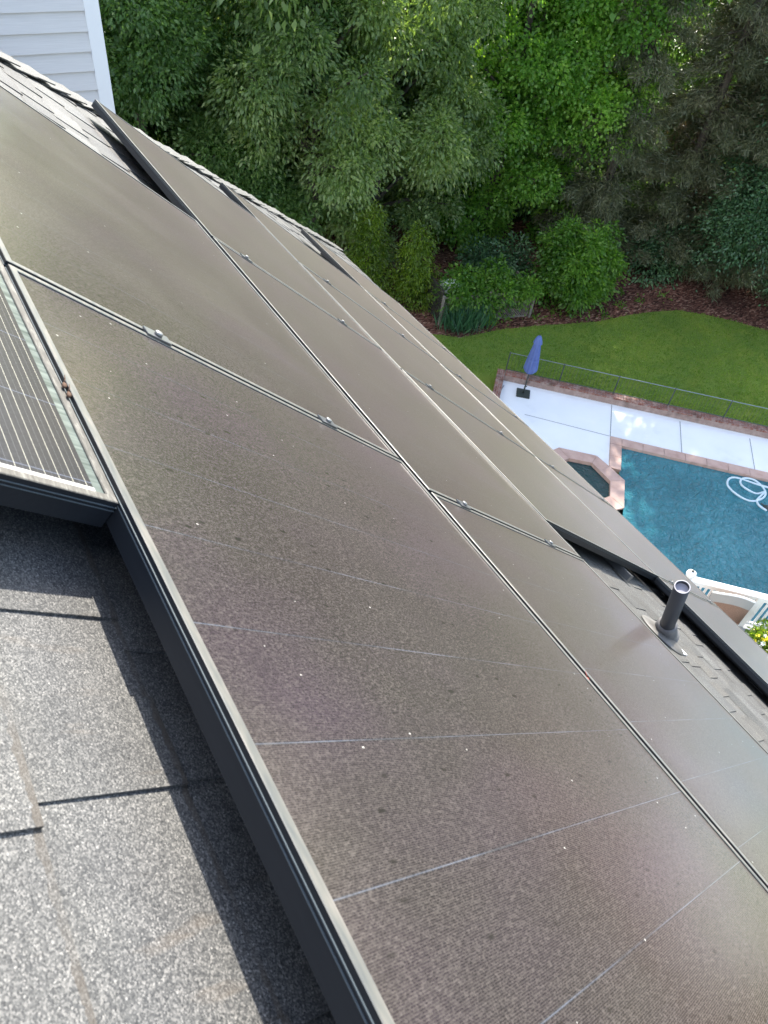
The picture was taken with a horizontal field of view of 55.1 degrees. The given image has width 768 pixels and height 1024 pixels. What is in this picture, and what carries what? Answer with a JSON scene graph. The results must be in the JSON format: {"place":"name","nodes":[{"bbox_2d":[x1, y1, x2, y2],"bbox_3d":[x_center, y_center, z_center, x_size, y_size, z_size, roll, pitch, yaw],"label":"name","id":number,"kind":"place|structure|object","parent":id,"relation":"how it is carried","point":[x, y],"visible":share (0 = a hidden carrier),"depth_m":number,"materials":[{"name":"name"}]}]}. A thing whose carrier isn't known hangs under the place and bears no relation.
{"place":"outdoors","nodes":[
{"label":"outdoors","id":0,"kind":"place"},
{"bbox_2d":[157,4,738,228],"bbox_3d":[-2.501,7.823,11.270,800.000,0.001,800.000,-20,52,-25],"label":"ground","id":1,"kind":"structure","parent":0,"point":[518,218],"depth_m":33.96,"materials":[{"name":"green plant"}]},
{"bbox_2d":[98,0,131,122],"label":"oak tree","id":2,"kind":"object","parent":1,"relation":"on","point":[109,55],"visible":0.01,"depth_m":19.79,"materials":[{"name":"green plant"}]},
{"bbox_2d":[106,0,237,144],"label":"woodland tree","id":3,"kind":"object","parent":1,"relation":"on","point":[151,106],"depth_m":25.95,"materials":[{"name":"green plant"}]},
{"bbox_2d":[119,0,330,220],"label":"woodland tree","id":4,"kind":"object","parent":1,"relation":"on","point":[151,136],"depth_m":26.74,"materials":[{"name":"green plant"}]},
{"bbox_2d":[0,0,767,1023],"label":"house","id":5,"kind":"structure","parent":1,"relation":"on","point":[136,886],"depth_m":0.62,"materials":[{"name":"grey asphalt"}]},
{"bbox_2d":[0,259,118,526],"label":"solar panel","id":6,"kind":"object","parent":5,"relation":"attached to","point":[50,465],"visible":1,"depth_m":0.79,"materials":[{"name":"grey"}]},
{"bbox_2d":[320,253,767,696],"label":"mounting rail","id":7,"kind":"object","parent":5,"relation":"attached to","point":[756,685],"visible":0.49,"depth_m":3.95,"materials":[{"name":"grey metal"}]},
{"bbox_2d":[301,229,454,356],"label":"solar panel","id":8,"kind":"object","parent":7,"relation":"attached to","point":[352,273],"visible":0.77,"depth_m":6.39,"materials":[{"name":"grey"}]},
{"bbox_2d":[367,291,526,424],"bbox_3d":[0.524,-1.231,5.998,1.455,0.047,1.066,20,26,-52],"label":"solar panel","id":9,"kind":"object","parent":7,"relation":"attached to","point":[444,357],"visible":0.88,"depth_m":5.93,"materials":[{"name":"grey"}]},
{"bbox_2d":[440,363,611,505],"bbox_3d":[1.066,-0.538,5.413,1.455,0.047,1.066,20,26,-52],"label":"solar panel","id":10,"kind":"object","parent":7,"relation":"attached to","point":[530,440],"visible":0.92,"depth_m":5.33,"materials":[{"name":"grey"}]},
{"bbox_2d":[535,456,716,605],"bbox_3d":[1.608,0.154,4.828,1.455,0.047,1.066,20,26,-52],"label":"solar panel","id":11,"kind":"object","parent":7,"relation":"attached to","point":[643,548],"visible":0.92,"depth_m":4.75,"materials":[{"name":"grey"}]},
{"bbox_2d":[654,577,767,693],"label":"solar panel","id":12,"kind":"object","parent":7,"relation":"attached to","point":[733,640],"visible":0.94,"depth_m":3.98,"materials":[{"name":"grey"}]},
{"bbox_2d":[604,557,632,581],"bbox_3d":[0.371,-0.715,4.430,0.078,0.037,3.160,20,26,-52],"label":"mounting rail","id":13,"kind":"object","parent":5,"relation":"attached to","point":[623,572],"visible":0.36,"depth_m":3.59,"materials":[{"name":"black metal"}]},
{"bbox_2d":[642,580,690,655],"bbox_3d":[1.158,0.409,2.941,0.211,0.464,0.224,-20,52,-25],"label":"vent pipe","id":14,"kind":"object","parent":5,"relation":"on","point":[664,626],"visible":0.91,"depth_m":2.92,"materials":[{"name":"grey plastic"}]},
{"bbox_2d":[377,0,522,228],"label":"woodland tree","id":15,"kind":"object","parent":1,"relation":"on","point":[408,75],"visible":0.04,"depth_m":26.23,"materials":[{"name":"green plant"}]},
{"bbox_2d":[400,0,682,239],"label":"woodland tree","id":16,"kind":"object","parent":1,"relation":"on","point":[520,210],"visible":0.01,"depth_m":30.48,"materials":[{"name":"green plant"}]},
{"bbox_2d":[318,220,767,337],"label":"mulch bed","id":17,"kind":"object","parent":1,"relation":"on","point":[740,305],"visible":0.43,"depth_m":28.20,"materials":[{"name":"brown soil"}]},
{"bbox_2d":[99,0,284,182],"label":"oak tree","id":18,"kind":"object","parent":17,"relation":"on","point":[135,56],"visible":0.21,"depth_m":20.13,"materials":[{"name":"green plant"}]},
{"bbox_2d":[134,0,385,238],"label":"oak tree","id":19,"kind":"object","parent":17,"relation":"on","point":[281,193],"visible":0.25,"depth_m":22.76,"materials":[{"name":"green plant"}]},
{"bbox_2d":[200,0,407,227],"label":"hickory tree","id":20,"kind":"object","parent":17,"relation":"on","point":[270,93],"visible":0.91,"depth_m":21.07,"materials":[{"name":"green plant"}]},
{"bbox_2d":[345,200,395,294],"bbox_3d":[-0.522,-8.647,25.394,2.293,4.493,2.235,-20,52,-25],"label":"columnar shrub","id":21,"kind":"object","parent":17,"relation":"on","point":[364,264],"visible":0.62,"depth_m":24.76,"materials":[{"name":"green plant"}]},
{"bbox_2d":[255,0,541,283],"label":"hickory tree","id":22,"kind":"object","parent":17,"relation":"on","point":[447,144],"visible":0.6,"depth_m":23.13,"materials":[{"name":"green plant"}]},
{"bbox_2d":[382,220,442,315],"bbox_3d":[0.995,-8.104,25.599,2.428,4.373,2.244,10,46,2],"label":"columnar shrub","id":23,"kind":"object","parent":17,"relation":"on","point":[413,284],"visible":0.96,"depth_m":25.00,"materials":[{"name":"green plant"}]},
{"bbox_2d":[433,300,497,334],"bbox_3d":[2.767,-6.612,24.922,2.318,1.088,1.468,1,47,-6],"label":"iris clump","id":24,"kind":"object","parent":17,"relation":"on","point":[467,321],"visible":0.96,"depth_m":24.89,"materials":[{"name":"green plant"}]},
{"bbox_2d":[396,240,534,325],"bbox_3d":[2.903,-8.428,26.555,3.866,1.263,3.754,-9,49,-16],"label":"lattice enclosure","id":25,"kind":"object","parent":17,"relation":"on","point":[444,298],"visible":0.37,"depth_m":25.59,"materials":[{"name":"green wood"}]},
{"bbox_2d":[440,279,458,293],"bbox_3d":[2.271,-7.759,25.348,0.600,0.450,0.400,-9,49,-16],"label":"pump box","id":26,"kind":"object","parent":25,"relation":"in","point":[441,284],"visible":0.28,"depth_m":25.16,"materials":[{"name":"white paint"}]},
{"bbox_2d":[431,252,550,325],"bbox_3d":[3.540,-7.598,25.702,4.268,2.400,2.677,-9,49,-16],"label":"climbing vine","id":27,"kind":"object","parent":25,"relation":"attached to","point":[501,281],"visible":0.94,"depth_m":25.15,"materials":[{"name":"green plant"}]},
{"bbox_2d":[452,230,538,281],"bbox_3d":[4.178,-9.316,27.709,3.937,2.468,2.704,-20,52,-25],"label":"green shrub","id":28,"kind":"object","parent":17,"relation":"on","point":[513,261],"visible":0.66,"depth_m":27.37,"materials":[{"name":"green plant"}]},
{"bbox_2d":[426,0,601,254],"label":"sweetgum tree","id":29,"kind":"object","parent":17,"relation":"on","point":[486,211],"visible":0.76,"depth_m":25.68,"materials":[{"name":"green plant"}]},
{"bbox_2d":[527,211,631,319],"bbox_3d":[7.037,-8.996,26.528,4.253,3.717,3.691,-20,52,-25],"label":"green shrub","id":30,"kind":"object","parent":17,"relation":"on","point":[576,270],"visible":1,"depth_m":25.69,"materials":[{"name":"green plant"}]},
{"bbox_2d":[487,288,672,329],"bbox_3d":[7.287,-7.367,26.869,8.556,0.442,1.785,-18,51,-23],"label":"ground cover","id":31,"kind":"object","parent":17,"relation":"on","point":[603,313],"visible":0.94,"depth_m":26.76,"materials":[{"name":"green plant"}]},
{"bbox_2d":[506,0,731,250],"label":"sweetgum tree","id":32,"kind":"object","parent":17,"relation":"on","point":[590,36],"visible":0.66,"depth_m":24.44,"materials":[{"name":"green plant"}]},
{"bbox_2d":[530,0,720,266],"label":"pine tree","id":33,"kind":"object","parent":17,"relation":"on","point":[601,200],"visible":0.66,"depth_m":26.28,"materials":[{"name":"green plant"}]},
{"bbox_2d":[612,216,712,289],"bbox_3d":[11.016,-9.998,29.279,4.704,3.341,3.158,-20,52,-25],"label":"green shrub","id":34,"kind":"object","parent":17,"relation":"on","point":[659,271],"visible":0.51,"depth_m":28.64,"materials":[{"name":"green plant"}]},
{"bbox_2d":[621,0,767,280],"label":"pine tree","id":35,"kind":"object","parent":17,"relation":"on","point":[746,59],"visible":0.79,"depth_m":25.76,"materials":[{"name":"green plant"}]},
{"bbox_2d":[644,1,767,231],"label":"pine tree","id":36,"kind":"object","parent":17,"relation":"on","point":[686,124],"visible":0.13,"depth_m":27.83,"materials":[{"name":"green plant"}]},
{"bbox_2d":[651,71,767,305],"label":"pine tree","id":37,"kind":"object","parent":17,"relation":"on","point":[704,274],"visible":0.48,"depth_m":27.26,"materials":[{"name":"green plant"}]},
{"bbox_2d":[672,57,767,312],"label":"holly tree","id":38,"kind":"object","parent":17,"relation":"on","point":[758,225],"visible":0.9,"depth_m":26.22,"materials":[{"name":"green plant"}]},
{"bbox_2d":[526,0,757,238],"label":"woodland tree","id":39,"kind":"object","parent":1,"relation":"on","point":[667,47],"visible":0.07,"depth_m":30.00,"materials":[{"name":"green plant"}]},
{"bbox_2d":[432,309,767,474],"bbox_3d":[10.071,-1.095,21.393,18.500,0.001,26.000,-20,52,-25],"label":"lawn","id":40,"kind":"structure","parent":0,"point":[486,378],"depth_m":25.03,"materials":[{"name":"green plant"}]},
{"bbox_2d":[493,369,767,438],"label":"brick wall","id":41,"kind":"structure","parent":40,"relation":"on","point":[643,405],"depth_m":22.85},
{"bbox_2d":[505,352,767,426],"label":"metal fence","id":42,"kind":"object","parent":41,"relation":"on","point":[613,392],"visible":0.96,"depth_m":22.61,"materials":[{"name":"grey metal"}]},
{"bbox_2d":[500,380,767,515],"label":"pool deck","id":43,"kind":"structure","parent":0,"point":[704,441],"depth_m":22.26,"materials":[{"name":"concrete"}]},
{"bbox_2d":[516,334,541,398],"bbox_3d":[4.436,-4.410,22.148,0.432,2.146,0.435,12,46,4],"label":"patio umbrella","id":44,"kind":"object","parent":43,"relation":"on","point":[531,364],"visible":1,"depth_m":21.98,"materials":[{"name":"blue fabric"}]},
{"bbox_2d":[554,448,624,509],"bbox_3d":[5.468,-0.724,20.546,2.210,0.500,2.679,-20,52,-25],"label":"hot tub","id":45,"kind":"object","parent":43,"relation":"on","point":[613,479],"visible":0.33,"depth_m":20.72,"materials":[{"name":"stone"}]},
{"bbox_2d":[567,461,608,497],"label":"spa water","id":46,"kind":"structure","parent":45,"relation":"in","point":[594,479],"depth_m":20.64,"materials":[{"name":"teal liquid"}]},
{"bbox_2d":[502,385,754,468],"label":"deck joints","id":47,"kind":"object","parent":43,"relation":"on","point":[610,431],"visible":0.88,"depth_m":22.12,"materials":[{"name":"grey concrete"}]},
{"bbox_2d":[609,436,767,481],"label":"swimming pool","id":48,"kind":"structure","parent":43,"relation":"in","point":[617,445],"depth_m":21.46,"materials":[{"name":"stone"}]},
{"bbox_2d":[620,448,767,623],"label":"pool water","id":49,"kind":"structure","parent":48,"relation":"in","point":[702,522],"depth_m":19.91,"materials":[{"name":"blue liquid"}]},
{"bbox_2d":[726,477,767,510],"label":"pool hose","id":50,"kind":"object","parent":49,"relation":"on","point":[762,493],"visible":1,"depth_m":20.88,"materials":[{"name":"white plastic"}]},
{"bbox_2d":[739,624,754,633],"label":"balcony","id":51,"kind":"structure","parent":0,"point":[744,627],"depth_m":14.78,"materials":[{"name":"white"}]},
{"bbox_2d":[690,577,767,628],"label":"railing","id":52,"kind":"object","parent":51,"relation":"on","point":[759,599],"visible":0.38,"depth_m":14.25,"materials":[{"name":"white paint"}]},
{"bbox_2d":[686,569,696,578],"bbox_3d":[5.932,1.199,14.206,0.196,0.205,0.196,-20,52,-25],"label":"ball finial","id":53,"kind":"object","parent":52,"relation":"on","point":[691,573],"visible":0.92,"depth_m":14.14,"materials":[{"name":"white paint"}]},
{"bbox_2d":[709,591,755,624],"bbox_3d":[6.624,1.853,14.294,0.817,1.220,0.427,14,46,6],"label":"wicker chair","id":54,"kind":"object","parent":51,"relation":"on","point":[735,608],"visible":0.72,"depth_m":13.97,"materials":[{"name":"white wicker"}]},
{"bbox_2d":[745,618,767,652],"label":"flower planter","id":55,"kind":"object","parent":51,"relation":"on","point":[758,635],"visible":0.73,"depth_m":13.79,"materials":[{"name":"yellow plant"}]},
{"label":"mounting rail","id":56,"kind":"object","parent":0,"visible":0},
{"bbox_2d":[0,85,399,458],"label":"solar panel","id":57,"kind":"object","parent":56,"relation":"attached to","point":[81,220],"visible":0.79,"depth_m":1.71,"materials":[{"name":"grey"}]},
{"bbox_2d":[5,264,767,1023],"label":"solar panel","id":58,"kind":"object","parent":56,"relation":"attached to","point":[457,792],"visible":1,"depth_m":0.86,"materials":[{"name":"grey"}]},
{"bbox_2d":[62,375,66,388],"bbox_3d":[-0.392,-0.159,0.901,0.006,0.010,0.020,20,26,-52],"label":"seed husk","id":59,"kind":"object","parent":58,"relation":"on","point":[64,385],"visible":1,"depth_m":0.90,"materials":[{"name":"brown"}]},
{"bbox_2d":[66,384,71,397],"bbox_3d":[-0.382,-0.146,0.890,0.006,0.010,0.020,20,26,-52],"label":"seed husk","id":60,"kind":"object","parent":58,"relation":"on","point":[68,394],"visible":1,"depth_m":0.89,"materials":[{"name":"brown"}]},
{"label":"mounting rail","id":61,"kind":"object","parent":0,"visible":0},
{"bbox_2d":[91,99,379,347],"bbox_3d":[-0.693,-1.337,3.456,1.048,0.039,1.422,20,26,-52],"label":"solar panel","id":62,"kind":"object","parent":61,"relation":"attached to","point":[212,211],"visible":0.8,"depth_m":3.32,"materials":[{"name":"grey"}]},
{"bbox_2d":[212,237,580,557],"bbox_3d":[0.040,-0.408,2.667,1.048,0.050,1.439,20,26,-52],"label":"solar panel","id":63,"kind":"object","parent":61,"relation":"attached to","point":[432,446],"visible":0.92,"depth_m":2.52,"materials":[{"name":"grey"}]},
{"bbox_2d":[430,492,767,887],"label":"solar panel","id":64,"kind":"object","parent":61,"relation":"attached to","point":[708,751],"visible":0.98,"depth_m":1.82,"materials":[{"name":"grey"}]},
{"label":"mounting rail","id":65,"kind":"object","parent":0,"visible":0},
{"bbox_2d":[219,182,435,359],"bbox_3d":[-0.322,-1.530,4.839,1.463,0.037,1.048,20,26,-52],"label":"solar panel","id":66,"kind":"object","parent":65,"relation":"attached to","point":[298,250],"visible":0.76,"depth_m":4.71,"materials":[{"name":"grey"}]},
{"bbox_2d":[299,262,531,453],"bbox_3d":[0.219,-0.847,4.258,1.463,0.048,1.066,20,26,-52],"label":"solar panel","id":67,"kind":"object","parent":65,"relation":"attached to","point":[401,351],"visible":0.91,"depth_m":4.14,"materials":[{"name":"grey"}]},
{"bbox_2d":[402,370,656,579],"bbox_3d":[0.761,-0.154,3.672,1.463,0.047,1.066,20,26,-52],"label":"solar panel","id":68,"kind":"object","parent":65,"relation":"attached to","point":[553,500],"visible":0.97,"depth_m":3.50,"materials":[{"name":"grey"}]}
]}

